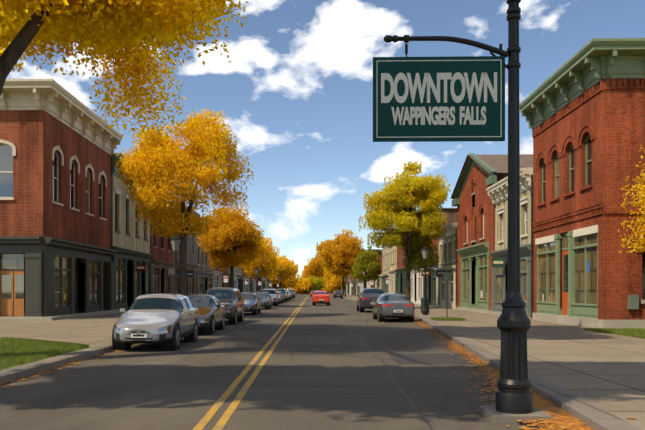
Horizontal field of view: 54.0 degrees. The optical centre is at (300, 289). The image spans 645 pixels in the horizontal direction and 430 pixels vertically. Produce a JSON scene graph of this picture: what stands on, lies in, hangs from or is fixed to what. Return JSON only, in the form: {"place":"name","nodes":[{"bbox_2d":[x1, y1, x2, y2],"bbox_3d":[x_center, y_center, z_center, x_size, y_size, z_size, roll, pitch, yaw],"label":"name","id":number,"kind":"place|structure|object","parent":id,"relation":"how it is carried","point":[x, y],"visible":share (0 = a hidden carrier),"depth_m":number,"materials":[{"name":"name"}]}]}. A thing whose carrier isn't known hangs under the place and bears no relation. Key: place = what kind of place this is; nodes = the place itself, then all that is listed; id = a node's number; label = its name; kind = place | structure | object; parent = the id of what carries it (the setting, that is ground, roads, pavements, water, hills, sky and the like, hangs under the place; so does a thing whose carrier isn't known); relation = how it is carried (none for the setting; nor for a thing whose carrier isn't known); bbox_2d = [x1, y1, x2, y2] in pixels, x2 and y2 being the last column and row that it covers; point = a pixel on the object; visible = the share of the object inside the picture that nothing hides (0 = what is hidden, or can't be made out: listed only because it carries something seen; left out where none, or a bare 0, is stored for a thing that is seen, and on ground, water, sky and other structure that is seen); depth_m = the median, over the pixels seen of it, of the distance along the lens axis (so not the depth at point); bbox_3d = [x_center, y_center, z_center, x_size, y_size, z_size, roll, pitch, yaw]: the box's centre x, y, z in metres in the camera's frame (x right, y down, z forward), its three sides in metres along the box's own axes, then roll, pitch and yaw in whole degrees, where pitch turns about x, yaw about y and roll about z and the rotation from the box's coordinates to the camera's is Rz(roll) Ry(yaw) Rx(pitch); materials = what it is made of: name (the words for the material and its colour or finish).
{"place":"outdoors","nodes":[
{"label":"outdoors","id":0,"kind":"place"},
{"bbox_2d":[0,336,88,369],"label":"lawn","id":1,"kind":"structure","parent":0,"point":[15,351],"depth_m":15.40,"materials":[{"name":"green plant"}]},
{"bbox_2d":[0,0,248,137],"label":"tree","id":2,"kind":"object","parent":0,"point":[100,28],"depth_m":17.20,"materials":[{"name":"yellow plant"}]},
{"bbox_2d":[0,295,566,429],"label":"road asphalt","id":3,"kind":"structure","parent":0,"point":[304,379],"depth_m":10.88,"materials":[{"name":"grey asphalt"}]},
{"bbox_2d":[0,343,135,386],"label":"fallen leaves","id":4,"kind":"object","parent":3,"relation":"on","point":[67,364],"visible":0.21,"depth_m":12.98,"materials":[{"name":"orange plant"}]},
{"bbox_2d":[112,308,197,349],"bbox_3d":[-4.134,1.105,18.538,1.943,1.160,4.375,0,0,1],"label":"parts car","id":5,"kind":"object","parent":3,"relation":"on","point":[174,343],"visible":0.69,"depth_m":16.98,"materials":[{"name":"black rubber"}]},
{"bbox_2d":[114,293,198,342],"bbox_3d":[-4.134,0.767,18.541,1.678,1.345,4.350,0,0,1],"label":"car","id":6,"kind":"object","parent":3,"relation":"on","point":[157,316],"visible":0.88,"depth_m":17.39,"materials":[{"name":"silver metal"}]},
{"bbox_2d":[186,294,224,328],"bbox_3d":[-3.979,0.802,24.540,1.659,1.275,4.550,0,0,1],"label":"car","id":7,"kind":"object","parent":3,"relation":"on","point":[205,305],"visible":0.5,"depth_m":23.89,"materials":[{"name":"grey metal"}]},
{"bbox_2d":[203,305,224,334],"bbox_3d":[-3.979,1.125,24.536,1.924,1.120,4.575,0,0,1],"label":"parts car","id":8,"kind":"object","parent":3,"relation":"on","point":[212,329],"visible":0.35,"depth_m":23.34,"materials":[{"name":"black rubber"}]},
{"bbox_2d":[205,287,243,318],"bbox_3d":[-3.853,0.622,31.038,1.772,1.515,4.750,0,0,1],"label":"car","id":9,"kind":"object","parent":3,"relation":"on","point":[227,297],"visible":0.4,"depth_m":30.22,"materials":[{"name":"black"}]},
{"bbox_2d":[228,298,243,324],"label":"parts car","id":10,"kind":"object","parent":3,"relation":"on","point":[235,320],"visible":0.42,"depth_m":29.90,"materials":[{"name":"black rubber"}]},
{"bbox_2d":[241,292,260,311],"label":"car","id":11,"kind":"object","parent":3,"relation":"on","point":[251,301],"visible":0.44,"depth_m":41.31,"materials":[{"name":"grey metal"}]},
{"bbox_2d":[193,294,309,429],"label":"road markings","id":12,"kind":"object","parent":3,"relation":"on","point":[221,422],"visible":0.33,"depth_m":10.31,"materials":[{"name":"yellow paint"}]},
{"bbox_2d":[244,298,260,314],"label":"parts car","id":13,"kind":"object","parent":3,"relation":"on","point":[256,312],"visible":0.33,"depth_m":40.75,"materials":[{"name":"black rubber"}]},
{"bbox_2d":[254,292,270,306],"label":"car","id":14,"kind":"object","parent":3,"relation":"on","point":[264,297],"visible":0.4,"depth_m":53.06,"materials":[{"name":"grey metal"}]},
{"bbox_2d":[261,288,277,302],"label":"car","id":15,"kind":"object","parent":3,"relation":"on","point":[272,293],"visible":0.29,"depth_m":63.95,"materials":[{"name":"silver metal"}]},
{"bbox_2d":[276,289,286,299],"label":"car","id":16,"kind":"object","parent":3,"relation":"on","point":[283,291],"visible":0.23,"depth_m":86.31,"materials":[{"name":"black"}]},
{"bbox_2d":[112,305,484,429],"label":"road wear","id":17,"kind":"object","parent":3,"relation":"on","point":[427,359],"visible":0.96,"depth_m":15.43,"materials":[{"name":"asphalt"}]},
{"bbox_2d":[290,278,314,293],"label":"tree","id":18,"kind":"object","parent":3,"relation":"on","point":[305,284],"depth_m":243.12,"materials":[{"name":"yellow plant"}]},
{"bbox_2d":[333,291,342,296],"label":"car","id":19,"kind":"object","parent":3,"relation":"on","point":[336,293],"visible":0.85,"depth_m":117.58,"materials":[{"name":"black metal"}]},
{"bbox_2d":[356,295,373,311],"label":"parts car","id":20,"kind":"object","parent":3,"relation":"on","point":[359,309],"visible":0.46,"depth_m":45.74,"materials":[{"name":"black rubber"}]},
{"bbox_2d":[357,288,383,308],"bbox_3d":[5.263,0.622,47.162,1.885,1.515,4.750,0,0,1],"label":"car","id":21,"kind":"object","parent":3,"relation":"on","point":[366,296],"visible":0.62,"depth_m":44.92,"materials":[{"name":"black metal"}]},
{"bbox_2d":[372,300,413,321],"bbox_3d":[4.886,1.125,33.570,2.030,1.120,4.575,0,0,1],"label":"parts car","id":22,"kind":"object","parent":3,"relation":"on","point":[381,319],"visible":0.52,"depth_m":32.01,"materials":[{"name":"black rubber"}]},
{"bbox_2d":[374,293,414,317],"bbox_3d":[4.885,0.802,33.567,1.765,1.275,4.550,0,0,1],"label":"car","id":23,"kind":"object","parent":3,"relation":"on","point":[388,304],"visible":0.92,"depth_m":31.38,"materials":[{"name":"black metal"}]},
{"bbox_2d":[414,320,567,428],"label":"fallen leaves","id":24,"kind":"object","parent":3,"relation":"on","point":[453,345],"visible":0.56,"depth_m":17.06,"materials":[{"name":"orange plant"}]},
{"bbox_2d":[478,405,552,422],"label":"lamppost base slab","id":25,"kind":"structure","parent":3,"relation":"on","point":[491,413],"depth_m":7.79,"materials":[{"name":"grey concrete"}]},
{"bbox_2d":[373,0,531,413],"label":"sign pole","id":26,"kind":"object","parent":25,"relation":"on","point":[513,394],"visible":1,"depth_m":8.09,"materials":[{"name":"black metal"}]},
{"bbox_2d":[391,106,485,124],"bbox_3d":[1.772,-2.228,8.102,1.212,0.238,0.001,0,0,1],"label":"sign text","id":27,"kind":"object","parent":26,"relation":"attached to","point":[423,113],"visible":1,"depth_m":8.10,"materials":[{"name":"beige paint"}]},
{"bbox_2d":[381,72,496,102],"bbox_3d":[1.776,-2.587,8.102,1.480,0.392,0.001,0,0,1],"label":"sign text","id":28,"kind":"object","parent":26,"relation":"attached to","point":[429,81],"visible":1,"depth_m":8.10,"materials":[{"name":"beige paint"}]},
{"bbox_2d":[454,359,593,429],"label":"fallen leaves","id":29,"kind":"object","parent":3,"relation":"on","point":[563,419],"visible":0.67,"depth_m":7.95,"materials":[{"name":"orange plant"}]},
{"bbox_2d":[136,258,504,282],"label":"shop signs","id":30,"kind":"object","parent":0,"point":[497,262],"visible":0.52,"depth_m":51.72,"materials":[{"name":"beige"}]},
{"bbox_2d":[311,295,330,305],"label":"car wheels","id":31,"kind":"object","parent":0,"point":[314,304],"visible":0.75,"depth_m":65.02,"materials":[{"name":"black rubber"}]},
{"bbox_2d":[0,292,644,429],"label":"sidewalks","id":32,"kind":"structure","parent":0,"point":[593,380],"depth_m":14.60,"materials":[{"name":"concrete"}]},
{"bbox_2d":[170,234,181,293],"bbox_3d":[-5.997,-0.611,30.480,0.424,4.210,0.424,0,0,-44],"label":"street lamp","id":33,"kind":"object","parent":32,"relation":"on","point":[175,240],"visible":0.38,"depth_m":30.43,"materials":[{"name":"black metal"}]},
{"bbox_2d":[255,268,259,291],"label":"street lamp","id":34,"kind":"object","parent":32,"relation":"on","point":[257,270],"visible":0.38,"depth_m":75.04,"materials":[{"name":"black metal"}]},
{"bbox_2d":[224,276,429,312],"bbox_3d":[1.579,0.244,74.911,14.580,2.500,70.108,0,0,1],"label":"street clutter","id":35,"kind":"object","parent":32,"relation":"on","point":[371,283],"visible":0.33,"depth_m":44.03,"materials":[{"name":"silver metal"}]},
{"bbox_2d":[362,270,366,287],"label":"street lamp","id":36,"kind":"object","parent":32,"relation":"on","point":[364,272],"visible":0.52,"depth_m":81.77,"materials":[{"name":"black metal"}]},
{"bbox_2d":[420,245,429,314],"bbox_3d":[7.402,-0.586,37.418,0.424,4.160,0.424,0,0,-44],"label":"street lamp","id":37,"kind":"object","parent":32,"relation":"on","point":[425,250],"visible":1,"depth_m":37.35,"materials":[{"name":"black metal"}]},
{"bbox_2d":[0,0,644,288],"label":"sky","id":38,"kind":"structure","parent":0,"point":[295,91],"materials":[{"name":"blue"}]},
{"bbox_2d":[111,158,638,317],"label":"wall fixtures","id":39,"kind":"object","parent":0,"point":[633,301],"depth_m":31.70,"materials":[{"name":"grey metal"}]},
{"bbox_2d":[583,327,644,338],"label":"lawn","id":40,"kind":"structure","parent":0,"point":[635,332],"depth_m":22.05,"materials":[{"name":"green plant"}]},
{"label":"ground","id":41,"kind":"structure","parent":0,"visible":0},
{"bbox_2d":[0,79,122,320],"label":"building","id":42,"kind":"structure","parent":41,"relation":"on","point":[58,147],"depth_m":32.34,"materials":[{"name":"red brick"}]},
{"bbox_2d":[111,153,154,310],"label":"building","id":43,"kind":"structure","parent":41,"relation":"on","point":[131,244],"depth_m":45.95,"materials":[{"name":"beige brick"}]},
{"bbox_2d":[151,202,174,292],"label":"building","id":44,"kind":"structure","parent":41,"relation":"on","point":[162,252],"depth_m":56.08,"materials":[{"name":"red brick"}]},
{"bbox_2d":[114,107,254,294],"bbox_3d":[-6.431,-4.275,36.593,7.434,11.817,7.253,0,0,1],"label":"tree","id":45,"kind":"object","parent":41,"relation":"on","point":[156,166],"depth_m":34.98,"materials":[{"name":"yellow plant"}]},
{"bbox_2d":[170,201,198,294],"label":"building","id":46,"kind":"structure","parent":41,"relation":"on","point":[191,259],"depth_m":69.28,"materials":[{"name":"beige stone"}]},
{"bbox_2d":[196,232,214,293],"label":"building","id":47,"kind":"structure","parent":41,"relation":"on","point":[204,281],"depth_m":76.68,"materials":[{"name":"beige stone"}]},
{"bbox_2d":[212,251,222,287],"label":"building","id":48,"kind":"structure","parent":41,"relation":"on","point":[217,278],"depth_m":87.43,"materials":[{"name":"grey paint"}]},
{"bbox_2d":[220,265,229,286],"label":"building","id":49,"kind":"structure","parent":41,"relation":"on","point":[223,283],"depth_m":97.24,"materials":[{"name":"red brick"}]},
{"bbox_2d":[195,203,263,287],"bbox_3d":[-6.611,-3.249,59.575,6.601,9.767,6.773,0,0,1],"label":"tree","id":50,"kind":"object","parent":41,"relation":"on","point":[227,227],"depth_m":58.42,"materials":[{"name":"plant"}]},
{"bbox_2d":[229,267,238,288],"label":"building","id":51,"kind":"structure","parent":41,"relation":"on","point":[235,282],"depth_m":109.12,"materials":[{"name":"beige brick"}]},
{"bbox_2d":[236,266,243,292],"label":"building","id":52,"kind":"structure","parent":41,"relation":"on","point":[239,274],"depth_m":116.13,"materials":[{"name":"beige brick"}]},
{"bbox_2d":[242,267,249,291],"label":"building","id":53,"kind":"structure","parent":41,"relation":"on","point":[245,287],"depth_m":124.33,"materials":[{"name":"grey brick"}]},
{"bbox_2d":[248,277,253,292],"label":"building","id":54,"kind":"structure","parent":41,"relation":"on","point":[250,285],"depth_m":136.32,"materials":[{"name":"grey brick"}]},
{"bbox_2d":[252,276,256,292],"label":"building","id":55,"kind":"structure","parent":41,"relation":"on","point":[254,285],"depth_m":144.90,"materials":[{"name":"beige stone"}]},
{"bbox_2d":[237,236,279,291],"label":"tree","id":56,"kind":"object","parent":41,"relation":"on","point":[266,265],"depth_m":90.39,"materials":[{"name":"plant"}]},
{"bbox_2d":[264,275,267,288],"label":"building","id":57,"kind":"structure","parent":41,"relation":"on","point":[266,284],"depth_m":179.64,"materials":[{"name":"beige brick"}]},
{"bbox_2d":[264,256,298,288],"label":"tree","id":58,"kind":"object","parent":41,"relation":"on","point":[286,270],"depth_m":148.50,"materials":[{"name":"yellow plant"}]},
{"bbox_2d":[272,261,300,289],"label":"tree","id":59,"kind":"object","parent":41,"relation":"on","point":[289,283],"visible":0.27,"depth_m":208.44,"materials":[{"name":"plant"}]},
{"bbox_2d":[299,255,326,278],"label":"tree","id":60,"kind":"object","parent":41,"relation":"on","point":[314,267],"depth_m":258.30,"materials":[{"name":"plant"}]},
{"bbox_2d":[303,276,325,293],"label":"tree","id":61,"kind":"object","parent":41,"relation":"on","point":[316,285],"visible":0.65,"depth_m":244.68,"materials":[{"name":"plant"}]},
{"bbox_2d":[313,291,329,303],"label":"orange car","id":62,"kind":"object","parent":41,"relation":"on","point":[323,295],"visible":0.9,"depth_m":64.49,"materials":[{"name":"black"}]},
{"bbox_2d":[320,280,338,293],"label":"tree","id":63,"kind":"object","parent":41,"relation":"on","point":[329,291],"visible":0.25,"depth_m":243.06,"materials":[{"name":"yellow plant"}]},
{"bbox_2d":[323,262,346,290],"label":"tree","id":64,"kind":"object","parent":41,"relation":"on","point":[332,283],"depth_m":207.77,"materials":[{"name":"yellow plant"}]},
{"bbox_2d":[316,229,364,295],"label":"tree","id":65,"kind":"object","parent":41,"relation":"on","point":[347,247],"depth_m":157.31,"materials":[{"name":"orange plant"}]},
{"bbox_2d":[347,274,349,294],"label":"building","id":66,"kind":"structure","parent":41,"relation":"on","point":[348,288],"depth_m":193.13,"materials":[{"name":"beige stone"}]},
{"bbox_2d":[351,276,354,294],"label":"building","id":67,"kind":"structure","parent":41,"relation":"on","point":[352,289],"depth_m":173.87,"materials":[{"name":"red brick"}]},
{"bbox_2d":[353,259,358,295],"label":"building","id":68,"kind":"structure","parent":41,"relation":"on","point":[355,287],"depth_m":162.51,"materials":[{"name":"beige brick"}]},
{"bbox_2d":[357,278,360,295],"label":"building","id":69,"kind":"structure","parent":41,"relation":"on","point":[358,288],"depth_m":151.29,"materials":[{"name":"beige brick"}]},
{"bbox_2d":[350,249,380,287],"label":"tree","id":70,"kind":"object","parent":41,"relation":"on","point":[371,266],"depth_m":103.51,"materials":[{"name":"green plant"}]},
{"bbox_2d":[366,248,381,287],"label":"building","id":71,"kind":"structure","parent":41,"relation":"on","point":[368,284],"depth_m":119.02,"materials":[{"name":"beige paint"}]},
{"bbox_2d":[375,250,381,288],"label":"building","id":72,"kind":"structure","parent":41,"relation":"on","point":[378,283],"depth_m":103.19,"materials":[{"name":"red brick"}]},
{"bbox_2d":[380,244,389,292],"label":"building","id":73,"kind":"structure","parent":41,"relation":"on","point":[385,265],"depth_m":96.11,"materials":[{"name":"beige paint"}]},
{"bbox_2d":[387,242,396,292],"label":"building","id":74,"kind":"structure","parent":41,"relation":"on","point":[393,258],"depth_m":86.59,"materials":[{"name":"beige paint"}]},
{"bbox_2d":[394,233,405,294],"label":"building","id":75,"kind":"structure","parent":41,"relation":"on","point":[400,279],"depth_m":79.02,"materials":[{"name":"red brick"}]},
{"bbox_2d":[358,161,450,300],"bbox_3d":[8.156,-4.246,49.764,7.000,11.760,6.341,0,0,1],"label":"tree","id":76,"kind":"object","parent":41,"relation":"on","point":[428,199],"depth_m":48.95,"materials":[{"name":"yellow plant"}]},
{"bbox_2d":[410,265,422,304],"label":"building","id":77,"kind":"structure","parent":41,"relation":"on","point":[416,281],"depth_m":66.08,"materials":[{"name":"beige paint"}]},
{"bbox_2d":[423,207,456,306],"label":"building","id":78,"kind":"structure","parent":41,"relation":"on","point":[451,215],"depth_m":56.90,"materials":[{"name":"red brick"}]},
{"bbox_2d":[434,223,457,308],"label":"building","id":79,"kind":"structure","parent":41,"relation":"on","point":[447,252],"depth_m":51.43,"materials":[{"name":"beige paint"}]},
{"bbox_2d":[450,153,532,313],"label":"building","id":80,"kind":"structure","parent":41,"relation":"on","point":[479,175],"depth_m":42.65,"materials":[{"name":"red brick"}]},
{"bbox_2d":[486,167,532,319],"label":"building","id":81,"kind":"structure","parent":41,"relation":"on","point":[497,192],"depth_m":35.60,"materials":[{"name":"beige brick"}]},
{"bbox_2d":[519,38,644,328],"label":"building","id":82,"kind":"structure","parent":41,"relation":"on","point":[582,110],"depth_m":25.16,"materials":[{"name":"red brick"}]},
{"bbox_2d":[618,147,644,252],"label":"lawn tree","id":83,"kind":"object","parent":41,"relation":"on","point":[640,238],"visible":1,"depth_m":21.32,"materials":[{"name":"yellow plant"}]},
{"label":"tree pit grass","id":84,"kind":"object","parent":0,"visible":0},
{"bbox_2d":[444,272,449,317],"bbox_3d":[7.218,0.319,31.120,0.320,2.350,0.060,0,0,1],"label":"sign post","id":85,"kind":"object","parent":84,"relation":"on","point":[446,276],"visible":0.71,"depth_m":31.11,"materials":[{"name":"grey metal"}]},
{"bbox_2d":[428,317,465,320],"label":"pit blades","id":86,"kind":"object","parent":84,"relation":"on","point":[448,319],"visible":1,"depth_m":30.64,"materials":[{"name":"green plant"}]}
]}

